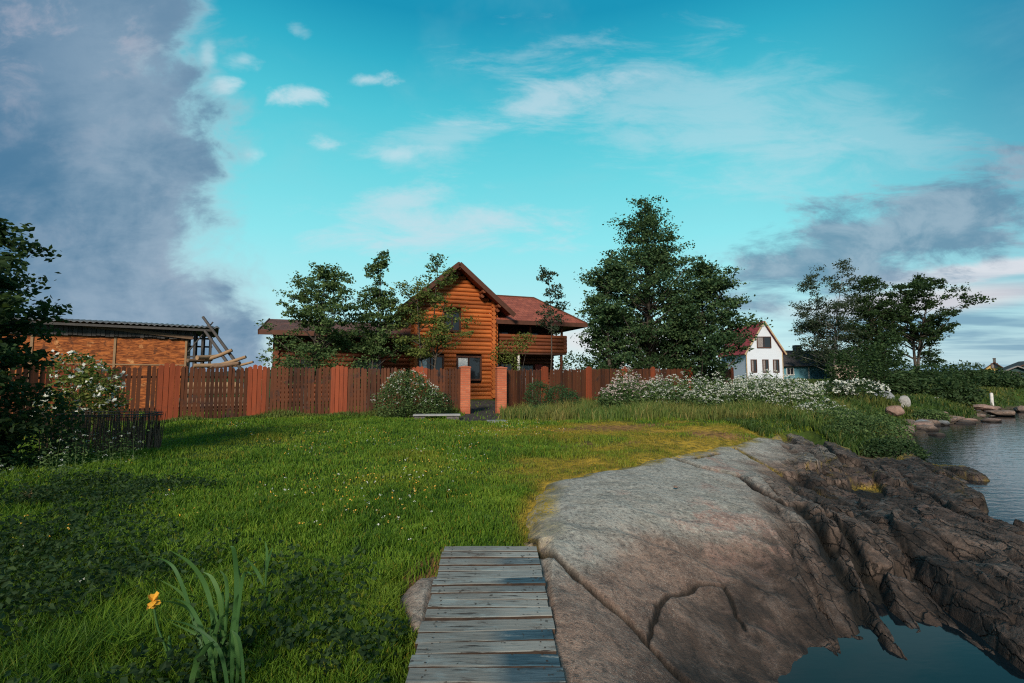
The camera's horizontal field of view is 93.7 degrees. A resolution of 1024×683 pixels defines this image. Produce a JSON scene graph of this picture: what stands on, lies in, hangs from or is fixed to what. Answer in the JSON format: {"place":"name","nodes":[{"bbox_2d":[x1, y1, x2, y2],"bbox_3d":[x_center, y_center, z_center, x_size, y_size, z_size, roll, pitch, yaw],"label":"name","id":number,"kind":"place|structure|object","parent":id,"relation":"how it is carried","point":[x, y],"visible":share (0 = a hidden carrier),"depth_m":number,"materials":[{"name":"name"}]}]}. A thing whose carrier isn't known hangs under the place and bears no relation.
{"place":"outdoors","nodes":[
{"label":"outdoors","id":0,"kind":"place"},
{"bbox_2d":[258,262,587,402],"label":"log house","id":1,"kind":"structure","parent":0,"point":[502,317],"depth_m":28.39,"materials":[{"name":"orange wood"}]},
{"bbox_2d":[288,357,312,384],"bbox_3d":[-11.501,1.626,26.005,1.300,1.500,0.145,2,-5,-20],"label":"window","id":2,"kind":"structure","parent":1,"relation":"in","point":[301,361],"depth_m":26.04,"materials":[{"name":"black glass"}]},
{"bbox_2d":[353,358,382,384],"bbox_3d":[-8.166,1.719,27.216,1.600,1.500,0.145,2,-5,-20],"label":"window","id":3,"kind":"structure","parent":1,"relation":"in","point":[380,367],"depth_m":27.26,"materials":[{"name":"black glass"}]},
{"bbox_2d":[417,355,443,380],"bbox_3d":[-4.653,1.510,27.447,1.550,1.450,0.145,2,-5,-20],"label":"window","id":4,"kind":"structure","parent":1,"relation":"in","point":[440,360],"depth_m":27.58,"materials":[{"name":"grey glass"}]},
{"bbox_2d":[444,310,460,331],"bbox_3d":[-3.502,-1.200,28.073,1.040,1.250,0.145,2,-5,-20],"label":"window","id":5,"kind":"structure","parent":1,"relation":"in","point":[457,325],"depth_m":28.12,"materials":[{"name":"grey glass"}]},
{"bbox_2d":[456,356,481,380],"bbox_3d":[-2.539,1.569,28.213,1.550,1.450,0.145,2,-5,-20],"label":"window","id":6,"kind":"structure","parent":1,"relation":"in","point":[475,362],"depth_m":28.31,"materials":[{"name":"grey glass"}]},
{"bbox_2d":[499,327,509,333],"bbox_3d":[-0.718,-0.264,31.473,1.200,1.300,0.145,2,-5,-20],"label":"window","id":7,"kind":"structure","parent":1,"relation":"in","point":[501,330],"depth_m":31.60,"materials":[{"name":"black glass"}]},
{"bbox_2d":[497,363,513,369],"bbox_3d":[-0.482,2.085,31.380,1.300,1.400,0.145,2,-5,-20],"label":"window","id":8,"kind":"structure","parent":1,"relation":"in","point":[501,364],"depth_m":31.47,"materials":[{"name":"black glass"}]},
{"bbox_2d":[520,366,532,395],"bbox_3d":[0.956,2.652,31.843,0.910,2.100,0.100,2,-5,-20],"label":"door","id":9,"kind":"structure","parent":1,"relation":"in","point":[526,367],"depth_m":31.87,"materials":[{"name":"paint"}]},
{"bbox_2d":[521,328,540,334],"bbox_3d":[1.256,-0.210,32.189,1.400,1.300,0.145,2,-5,-20],"label":"window","id":10,"kind":"structure","parent":1,"relation":"in","point":[523,330],"depth_m":32.28,"materials":[{"name":"black glass"}]},
{"bbox_2d":[0,0,1023,372],"label":"sky","id":11,"kind":"structure","parent":0,"point":[182,160],"materials":[{"name":"blue"}]},
{"bbox_2d":[0,377,1023,682],"bbox_3d":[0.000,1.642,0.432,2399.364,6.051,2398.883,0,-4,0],"label":"ground","id":12,"kind":"structure","parent":0,"point":[479,407],"depth_m":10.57,"materials":[{"name":"plant"}]},
{"bbox_2d":[0,218,72,454],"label":"elder tree","id":13,"kind":"object","parent":12,"relation":"on","point":[11,357],"visible":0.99,"depth_m":7.91,"materials":[{"name":"green plant"}]},
{"bbox_2d":[0,369,90,470],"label":"elder bush","id":14,"kind":"object","parent":12,"relation":"on","point":[19,401],"visible":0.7,"depth_m":8.39,"materials":[{"name":"green plant"}]},
{"bbox_2d":[0,425,152,486],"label":"cow parsley","id":15,"kind":"object","parent":12,"relation":"on","point":[74,449],"visible":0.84,"depth_m":8.27,"materials":[{"name":"green plant"}]},
{"bbox_2d":[29,350,132,438],"bbox_3d":[-10.309,1.336,11.534,2.276,2.295,1.367,0,-4,0],"label":"rose shrub","id":16,"kind":"object","parent":12,"relation":"on","point":[95,383],"visible":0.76,"depth_m":11.43,"materials":[{"name":"green plant"}]},
{"bbox_2d":[39,408,165,455],"bbox_3d":[-8.650,1.952,10.168,2.003,1.046,0.970,0,-4,0],"label":"brushwood bin","id":17,"kind":"object","parent":12,"relation":"on","point":[140,435],"visible":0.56,"depth_m":9.87,"materials":[{"name":"wood"}]},
{"bbox_2d":[2,318,219,413],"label":"shed","id":18,"kind":"structure","parent":12,"relation":"on","point":[130,344],"depth_m":20.53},
{"bbox_2d":[187,322,213,351],"bbox_3d":[-14.059,-0.214,21.679,0.951,1.443,0.060,4,-6,-42],"label":"leaning pole","id":19,"kind":"object","parent":18,"relation":"attached to","point":[198,339],"visible":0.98,"depth_m":21.59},
{"bbox_2d":[147,546,251,682],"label":"iris plant","id":20,"kind":"object","parent":12,"relation":"on","point":[234,650],"visible":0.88,"depth_m":2.77,"materials":[{"name":"green plant"}]},
{"bbox_2d":[0,466,407,682],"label":"broadleaf weeds","id":21,"kind":"object","parent":12,"relation":"on","point":[51,565],"visible":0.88,"depth_m":3.68,"materials":[{"name":"green plant"}]},
{"bbox_2d":[178,403,246,410],"bbox_3d":[-12.588,2.765,20.303,2.602,0.271,0.290,2,-5,-20],"label":"timber log","id":22,"kind":"object","parent":12,"relation":"on","point":[217,405],"visible":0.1,"depth_m":20.27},
{"bbox_2d":[179,397,246,403],"bbox_3d":[-12.588,2.506,20.323,2.602,0.271,0.290,2,-5,-20],"label":"timber log","id":23,"kind":"object","parent":22,"relation":"on","point":[213,400],"visible":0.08,"depth_m":20.24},
{"bbox_2d":[187,388,243,394],"bbox_3d":[-12.588,2.138,20.502,2.403,0.271,0.290,2,-5,-20],"label":"timber log","id":24,"kind":"object","parent":23,"relation":"on","point":[213,393],"visible":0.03,"depth_m":20.43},
{"bbox_2d":[187,382,239,388],"bbox_3d":[-12.588,1.869,20.522,2.403,0.271,0.290,2,-5,-20],"label":"timber log","id":25,"kind":"object","parent":24,"relation":"on","point":[214,385],"visible":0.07,"depth_m":20.43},
{"bbox_2d":[195,355,212,359],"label":"timber log","id":26,"kind":"object","parent":25,"relation":"on","point":[201,357],"visible":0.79,"depth_m":20.48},
{"bbox_2d":[205,349,232,361],"bbox_3d":[-12.770,0.596,20.924,1.069,0.591,0.178,1,-5,-16],"label":"timber log","id":27,"kind":"object","parent":26,"relation":"on","point":[220,354],"visible":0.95,"depth_m":20.88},
{"bbox_2d":[207,361,240,368],"bbox_3d":[-12.167,1.001,20.291,1.510,0.325,0.190,-1,-4,9],"label":"timber log","id":28,"kind":"object","parent":25,"relation":"on","point":[227,364],"visible":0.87,"depth_m":20.21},
{"bbox_2d":[193,363,223,367],"bbox_3d":[-12.744,1.006,20.391,1.309,0.259,0.190,4,-6,-40],"label":"timber log","id":29,"kind":"object","parent":28,"relation":"on","point":[207,365],"visible":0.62,"depth_m":20.16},
{"bbox_2d":[187,358,212,361],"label":"timber log","id":30,"kind":"object","parent":29,"relation":"on","point":[191,360],"visible":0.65,"depth_m":20.75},
{"bbox_2d":[222,355,246,362],"bbox_3d":[-12.131,0.852,20.805,1.186,0.509,0.165,0,-4,-6],"label":"timber log","id":31,"kind":"object","parent":29,"relation":"on","point":[238,359],"visible":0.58,"depth_m":20.77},
{"bbox_2d":[204,330,243,388],"bbox_3d":[-12.105,1.177,20.736,3.800,3.508,0.150,-2,-5,23],"label":"leaning pole","id":32,"kind":"object","parent":12,"relation":"on","point":[224,358],"visible":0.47,"depth_m":21.16,"materials":[{"name":"wood"}]},
{"bbox_2d":[0,363,459,422],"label":"picket fence","id":33,"kind":"object","parent":12,"relation":"on","point":[255,377],"visible":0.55,"depth_m":17.56,"materials":[{"name":"wood"}]},
{"bbox_2d":[202,316,261,395],"bbox_3d":[-12.132,0.870,21.049,4.159,4.164,0.150,-1,-5,19],"label":"leaning pole","id":34,"kind":"object","parent":12,"relation":"on","point":[224,346],"visible":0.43,"depth_m":21.38,"materials":[{"name":"wood"}]},
{"bbox_2d":[232,361,253,366],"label":"timber log","id":35,"kind":"object","parent":34,"relation":"on","point":[246,363],"visible":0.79,"depth_m":20.95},
{"bbox_2d":[245,542,272,623],"bbox_3d":[-1.731,1.699,3.271,0.172,0.654,0.033,1,-5,-17],"label":"iris seed stalk","id":36,"kind":"object","parent":12,"relation":"on","point":[267,559],"visible":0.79,"depth_m":3.29,"materials":[{"name":"green plant"}]},
{"bbox_2d":[12,418,563,585],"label":"clover flowers","id":37,"kind":"object","parent":12,"relation":"on","point":[356,477],"visible":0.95,"depth_m":7.37,"materials":[{"name":"plant"}]},
{"bbox_2d":[254,261,369,408],"bbox_3d":[-9.034,-0.140,22.315,4.830,7.236,5.389,0,-4,0],"label":"rowan tree","id":38,"kind":"object","parent":12,"relation":"on","point":[316,310],"visible":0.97,"depth_m":21.58,"materials":[{"name":"green plant"}]},
{"bbox_2d":[268,340,380,411],"bbox_3d":[-8.140,1.524,20.989,4.980,3.189,1.448,0,-4,0],"label":"lilac bush","id":39,"kind":"object","parent":12,"relation":"on","point":[325,354],"visible":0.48,"depth_m":20.90,"materials":[{"name":"green plant"}]},
{"bbox_2d":[348,249,414,408],"bbox_3d":[-6.289,-0.523,23.225,3.214,8.095,2.996,0,-4,0],"label":"rowan tree","id":40,"kind":"object","parent":12,"relation":"on","point":[374,341],"visible":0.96,"depth_m":23.11,"materials":[{"name":"green plant"}]},
{"bbox_2d":[370,370,447,417],"bbox_3d":[-3.782,1.941,17.808,2.850,1.919,1.928,0,-4,0],"label":"spiraea bush","id":41,"kind":"object","parent":12,"relation":"on","point":[395,389],"visible":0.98,"depth_m":17.50,"materials":[{"name":"green plant"}]},
{"bbox_2d":[420,253,447,368],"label":"young tree","id":42,"kind":"object","parent":12,"relation":"on","point":[436,266],"visible":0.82,"depth_m":24.80,"materials":[{"name":"green plant"}]},
{"bbox_2d":[388,267,480,401],"bbox_3d":[-3.949,-0.168,23.723,4.282,7.344,3.050,-1,-4,11],"label":"rowan tree","id":43,"kind":"object","parent":12,"relation":"on","point":[426,343],"visible":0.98,"depth_m":23.61,"materials":[{"name":"green plant"}]},
{"bbox_2d":[413,414,459,419],"bbox_3d":[-2.649,2.692,16.945,1.643,0.255,0.380,0,-4,-6],"label":"plank bench","id":44,"kind":"object","parent":12,"relation":"on","point":[453,416],"visible":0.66,"depth_m":16.78,"materials":[{"name":"wood"}]},
{"bbox_2d":[431,392,453,416],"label":"shrub","id":45,"kind":"object","parent":12,"relation":"on","point":[448,408],"visible":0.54,"depth_m":18.06,"materials":[{"name":"green plant"}]},
{"bbox_2d":[49,396,862,429],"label":"tall grass","id":46,"kind":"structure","parent":12,"relation":"on","point":[589,409],"depth_m":17.22,"materials":[{"name":"plant"}]},
{"bbox_2d":[459,366,470,413],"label":"gate pillar","id":47,"kind":"structure","parent":12,"relation":"on","point":[465,389],"depth_m":19.71,"materials":[{"name":"brick"}]},
{"bbox_2d":[495,366,506,412],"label":"gate pillar","id":48,"kind":"structure","parent":12,"relation":"on","point":[500,385],"depth_m":20.13,"materials":[{"name":"brick"}]},
{"bbox_2d":[488,332,535,399],"bbox_3d":[0.034,1.415,27.158,2.786,4.019,0.716,1,-4,-7],"label":"tree","id":49,"kind":"object","parent":12,"relation":"on","point":[519,342],"visible":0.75,"depth_m":27.20,"materials":[{"name":"green plant"}]},
{"bbox_2d":[522,379,553,405],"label":"box bush","id":50,"kind":"object","parent":12,"relation":"on","point":[531,387],"visible":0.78,"depth_m":20.37,"materials":[{"name":"green plant"}]},
{"bbox_2d":[535,265,569,401],"bbox_3d":[2.246,-0.300,26.757,2.173,7.897,2.242,0,-4,0],"label":"young birch","id":51,"kind":"object","parent":12,"relation":"on","point":[544,274],"visible":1,"depth_m":26.75,"materials":[{"name":"green plant"}]},
{"bbox_2d":[544,381,580,406],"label":"box bush","id":52,"kind":"object","parent":12,"relation":"on","point":[567,394],"visible":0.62,"depth_m":20.64,"materials":[{"name":"green plant"}]},
{"bbox_2d":[555,350,598,386],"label":"elder bush","id":53,"kind":"object","parent":12,"relation":"on","point":[586,362],"visible":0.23,"depth_m":45.67,"materials":[{"name":"green plant"}]},
{"bbox_2d":[573,249,640,369],"bbox_3d":[6.725,-1.260,34.394,5.202,10.784,5.945,0,-4,0],"label":"maple tree","id":54,"kind":"object","parent":12,"relation":"on","point":[604,341],"visible":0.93,"depth_m":34.03,"materials":[{"name":"green plant"}]},
{"bbox_2d":[507,366,733,407],"bbox_3d":[8.064,2.583,28.906,24.263,2.448,0.758,4,-6,-43],"label":"picket fence","id":55,"kind":"object","parent":12,"relation":"on","point":[593,381],"visible":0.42,"depth_m":24.64,"materials":[{"name":"wood"}]},
{"bbox_2d":[594,362,670,407],"bbox_3d":[5.540,2.101,21.668,5.402,2.367,2.254,4,-6,-41],"label":"meadowsweet","id":56,"kind":"object","parent":12,"relation":"on","point":[616,393],"visible":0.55,"depth_m":20.62,"materials":[{"name":"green plant"}]},
{"bbox_2d":[583,194,727,372],"bbox_3d":[10.625,-3.537,36.719,10.646,15.581,10.170,0,-4,0],"label":"birch tree","id":57,"kind":"object","parent":12,"relation":"on","point":[649,256],"visible":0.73,"depth_m":35.16,"materials":[{"name":"green plant"}]},
{"bbox_2d":[595,353,730,387],"bbox_3d":[9.993,2.247,33.232,10.178,3.161,2.796,0,-4,0],"label":"elder bush","id":58,"kind":"object","parent":12,"relation":"on","point":[660,361],"visible":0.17,"depth_m":32.91,"materials":[{"name":"green plant"}]},
{"bbox_2d":[636,371,736,406],"bbox_3d":[7.948,2.284,21.321,5.523,1.978,2.639,0,-4,0],"label":"cow parsley","id":59,"kind":"object","parent":12,"relation":"on","point":[668,392],"visible":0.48,"depth_m":20.79,"materials":[{"name":"white plant"}]},
{"bbox_2d":[397,433,1023,682],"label":"rock shelf","id":60,"kind":"object","parent":12,"relation":"on","point":[764,560],"visible":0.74,"depth_m":5.05,"materials":[{"name":"stone"}]},
{"bbox_2d":[406,546,565,682],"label":"gangway","id":61,"kind":"object","parent":60,"relation":"on","point":[488,617],"visible":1,"depth_m":3.33,"materials":[{"name":"grey wood"}]},
{"bbox_2d":[655,255,772,384],"bbox_3d":[13.809,-1.073,34.164,7.623,10.414,7.279,2,-5,-24],"label":"maple tree","id":62,"kind":"object","parent":12,"relation":"on","point":[713,345],"visible":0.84,"depth_m":32.89,"materials":[{"name":"green plant"}]},
{"bbox_2d":[670,369,829,407],"bbox_3d":[10.541,2.298,21.506,7.728,2.165,4.402,0,-4,0],"label":"cow parsley","id":63,"kind":"object","parent":12,"relation":"on","point":[751,388],"visible":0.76,"depth_m":20.41,"materials":[{"name":"white plant"}]},
{"bbox_2d":[719,321,786,378],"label":"white house","id":64,"kind":"structure","parent":12,"relation":"on","point":[768,351],"depth_m":70.08,"materials":[{"name":"white painted siding"},{"name":"red roof tiles"},{"name":"glass"}]},
{"bbox_2d":[750,359,756,371],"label":"window","id":65,"kind":"structure","parent":64,"relation":"in","point":[753,361],"depth_m":69.90,"materials":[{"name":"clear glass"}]},
{"bbox_2d":[756,336,771,347],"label":"window","id":66,"kind":"structure","parent":64,"relation":"in","point":[762,341],"depth_m":70.15,"materials":[{"name":"clear glass"}]},
{"bbox_2d":[762,359,768,371],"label":"window","id":67,"kind":"structure","parent":64,"relation":"in","point":[765,362],"depth_m":69.90,"materials":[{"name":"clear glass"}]},
{"bbox_2d":[773,359,779,371],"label":"window","id":68,"kind":"structure","parent":64,"relation":"in","point":[776,366],"depth_m":69.90,"materials":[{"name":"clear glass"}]},
{"bbox_2d":[783,345,836,378],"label":"blue house","id":69,"kind":"structure","parent":12,"relation":"on","point":[798,368],"depth_m":83.84,"materials":[{"name":"wood"}]},
{"bbox_2d":[786,368,793,374],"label":"window","id":70,"kind":"structure","parent":69,"relation":"in","point":[789,371],"depth_m":83.80,"materials":[{"name":"white glass"}]},
{"bbox_2d":[785,258,870,375],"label":"birch tree","id":71,"kind":"object","parent":12,"relation":"on","point":[814,325],"visible":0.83,"depth_m":78.35,"materials":[{"name":"green plant"}]},
{"bbox_2d":[792,396,863,427],"bbox_3d":[12.506,2.989,19.021,4.095,1.643,2.066,2,-5,-27],"label":"cow parsley","id":72,"kind":"object","parent":12,"relation":"on","point":[827,403],"visible":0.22,"depth_m":19.15,"materials":[{"name":"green plant"}]},
{"bbox_2d":[807,405,877,429],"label":"shore bush","id":73,"kind":"object","parent":12,"relation":"on","point":[837,413],"visible":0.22,"depth_m":17.18,"materials":[{"name":"green plant"}]},
{"bbox_2d":[823,341,868,382],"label":"lakeside bush","id":74,"kind":"object","parent":12,"relation":"on","point":[843,367],"visible":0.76,"depth_m":51.69,"materials":[{"name":"green plant"}]},
{"bbox_2d":[669,378,1023,455],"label":"bank grass","id":75,"kind":"structure","parent":12,"relation":"on","point":[850,441],"depth_m":23.76,"materials":[{"name":"plant"}]},
{"bbox_2d":[885,406,904,415],"bbox_3d":[17.496,3.169,21.965,0.696,0.486,0.509,-2,-5,28],"label":"stone","id":76,"kind":"object","parent":75,"relation":"on","point":[896,410],"visible":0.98,"depth_m":21.80,"materials":[{"name":"stone"}]},
{"bbox_2d":[973,404,998,409],"bbox_3d":[28.425,3.952,28.842,1.146,0.366,0.572,-3,-5,31],"label":"stone","id":77,"kind":"object","parent":75,"relation":"on","point":[981,407],"visible":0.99,"depth_m":28.74,"materials":[{"name":"stone"}]},
{"bbox_2d":[989,393,993,405],"bbox_3d":[35.756,4.411,35.769,0.209,1.180,0.220,0,-4,0],"label":"marker post","id":78,"kind":"object","parent":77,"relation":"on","point":[991,398],"visible":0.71,"depth_m":35.71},
{"bbox_2d":[807,378,890,401],"bbox_3d":[18.733,2.748,26.890,4.634,1.425,2.161,0,-4,0],"label":"hydrangea bush","id":79,"kind":"object","parent":12,"relation":"on","point":[842,388],"visible":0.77,"depth_m":26.47,"materials":[{"name":"white plant"}]},
{"bbox_2d":[822,409,916,442],"bbox_3d":[11.704,2.797,15.894,3.511,1.151,2.404,0,-4,0],"label":"shore bush","id":80,"kind":"object","parent":12,"relation":"on","point":[890,423],"visible":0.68,"depth_m":15.60,"materials":[{"name":"green plant"}]},
{"bbox_2d":[836,275,912,379],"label":"willow tree","id":81,"kind":"object","parent":12,"relation":"on","point":[872,328],"visible":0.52,"depth_m":77.07,"materials":[{"name":"green plant"}]},
{"bbox_2d":[848,332,915,385],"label":"lakeside bush","id":82,"kind":"object","parent":12,"relation":"on","point":[876,360],"visible":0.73,"depth_m":43.73,"materials":[{"name":"green plant"}]},
{"bbox_2d":[875,391,894,398],"bbox_3d":[22.027,3.382,28.464,1.290,0.907,0.712,0,-4,-4],"label":"stone","id":83,"kind":"object","parent":12,"relation":"on","point":[890,394],"visible":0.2,"depth_m":28.25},
{"bbox_2d":[853,436,931,458],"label":"shore bush","id":84,"kind":"object","parent":12,"relation":"on","point":[881,446],"visible":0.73,"depth_m":13.71,"materials":[{"name":"green plant"}]},
{"bbox_2d":[882,370,922,394],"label":"lakeside bush","id":85,"kind":"object","parent":12,"relation":"on","point":[901,383],"visible":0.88,"depth_m":33.53,"materials":[{"name":"green plant"}]},
{"bbox_2d":[898,395,910,406],"bbox_3d":[21.162,3.244,25.944,0.528,0.652,0.538,-1,-5,16],"label":"stone","id":86,"kind":"object","parent":12,"relation":"on","point":[903,399],"visible":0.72,"depth_m":25.75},
{"bbox_2d":[896,425,915,435],"bbox_3d":[16.037,3.672,19.660,0.748,0.516,0.942,-3,-5,34],"label":"stone","id":87,"kind":"object","parent":12,"relation":"on","point":[913,433],"visible":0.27,"depth_m":19.36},
{"bbox_2d":[911,422,933,425],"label":"stone","id":88,"kind":"object","parent":12,"relation":"on","point":[919,423],"visible":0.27,"depth_m":21.57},
{"bbox_2d":[890,362,957,383],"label":"lakeside bush","id":89,"kind":"object","parent":12,"relation":"on","point":[924,374],"visible":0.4,"depth_m":49.30,"materials":[{"name":"green plant"}]},
{"bbox_2d":[913,424,938,430],"bbox_3d":[18.302,3.907,21.266,0.860,0.441,0.880,2,-5,-26],"label":"stone","id":90,"kind":"object","parent":12,"relation":"on","point":[931,428],"visible":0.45,"depth_m":20.99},
{"bbox_2d":[908,318,946,365],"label":"young birch","id":91,"kind":"object","parent":12,"relation":"on","point":[928,354],"visible":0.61,"depth_m":78.34,"materials":[{"name":"green plant"}]},
{"bbox_2d":[917,419,940,425],"bbox_3d":[20.309,3.997,23.450,1.164,0.416,0.863,1,-4,-14],"label":"stone","id":92,"kind":"object","parent":12,"relation":"on","point":[936,423],"visible":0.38,"depth_m":23.19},
{"bbox_2d":[863,273,995,369],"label":"alder tree","id":93,"kind":"object","parent":12,"relation":"on","point":[918,284],"visible":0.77,"depth_m":77.22,"materials":[{"name":"green plant"}]},
{"bbox_2d":[908,408,950,421],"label":"shore bush","id":94,"kind":"object","parent":12,"relation":"on","point":[932,414],"visible":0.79,"depth_m":23.88,"materials":[{"name":"green plant"}]},
{"bbox_2d":[928,433,945,435],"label":"stone","id":95,"kind":"object","parent":12,"relation":"on","point":[939,434],"visible":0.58,"depth_m":19.21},
{"bbox_2d":[939,420,949,425],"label":"stone","id":96,"kind":"object","parent":12,"relation":"on","point":[944,422],"visible":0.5,"depth_m":23.34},
{"bbox_2d":[916,371,988,404],"bbox_3d":[29.857,3.238,32.829,4.492,2.424,2.465,0,-4,0],"label":"lakeside bush","id":97,"kind":"object","parent":12,"relation":"on","point":[945,389],"visible":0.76,"depth_m":32.35,"materials":[{"name":"green plant"}]},
{"bbox_2d":[951,417,960,421],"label":"stone","id":98,"kind":"object","parent":12,"relation":"on","point":[954,419],"visible":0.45,"depth_m":24.76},
{"bbox_2d":[923,359,992,382],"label":"lakeside bush","id":99,"kind":"object","parent":12,"relation":"on","point":[971,373],"visible":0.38,"depth_m":53.30,"materials":[{"name":"green plant"}]},
{"bbox_2d":[957,420,975,423],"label":"stone","id":100,"kind":"object","parent":12,"relation":"on","point":[968,421],"visible":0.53,"depth_m":24.23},
{"bbox_2d":[970,367,1009,378],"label":"lakeside bush","id":101,"kind":"object","parent":12,"relation":"on","point":[997,370],"visible":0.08,"depth_m":57.63,"materials":[{"name":"green plant"}]},
{"bbox_2d":[980,418,1001,421],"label":"stone","id":102,"kind":"object","parent":12,"relation":"on","point":[991,420],"visible":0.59,"depth_m":25.15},
{"bbox_2d":[985,358,1002,370],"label":"yellow house","id":103,"kind":"structure","parent":12,"relation":"on","point":[993,365],"depth_m":129.99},
{"bbox_2d":[972,370,1023,388],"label":"lakeside bush","id":104,"kind":"object","parent":12,"relation":"on","point":[1004,379],"visible":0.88,"depth_m":43.31,"materials":[{"name":"green plant"}]},
{"bbox_2d":[994,361,1023,372],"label":"dark house","id":105,"kind":"structure","parent":12,"relation":"on","point":[1020,363],"depth_m":115.26,"materials":[{"name":"grey"}]},
{"bbox_2d":[1006,366,1023,376],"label":"grey shed","id":106,"kind":"structure","parent":12,"relation":"on","point":[1018,369],"depth_m":91.80,"materials":[{"name":"teal"}]},
{"bbox_2d":[189,370,979,376],"bbox_3d":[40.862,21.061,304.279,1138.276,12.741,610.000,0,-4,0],"label":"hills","id":107,"kind":"structure","parent":0,"point":[577,374],"depth_m":441.29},
{"bbox_2d":[778,409,1023,682],"bbox_3d":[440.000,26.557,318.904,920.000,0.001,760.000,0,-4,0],"label":"lake water","id":108,"kind":"structure","parent":0,"point":[993,452],"depth_m":4.22,"materials":[{"name":"blue liquid"}]},
{"bbox_2d":[963,418,977,421],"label":"stone","id":109,"kind":"object","parent":108,"relation":"in","point":[974,420],"visible":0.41,"depth_m":24.89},
{"bbox_2d":[986,410,1015,415],"bbox_3d":[29.730,4.347,29.179,1.320,0.385,0.815,-2,-5,30],"label":"stone","id":110,"kind":"object","parent":108,"relation":"on","point":[1002,412],"visible":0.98,"depth_m":28.93,"materials":[{"name":"stone"}]},
{"bbox_2d":[1013,406,1023,411],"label":"stone","id":111,"kind":"object","parent":108,"relation":"on","point":[1019,409],"visible":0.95,"depth_m":32.59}
]}

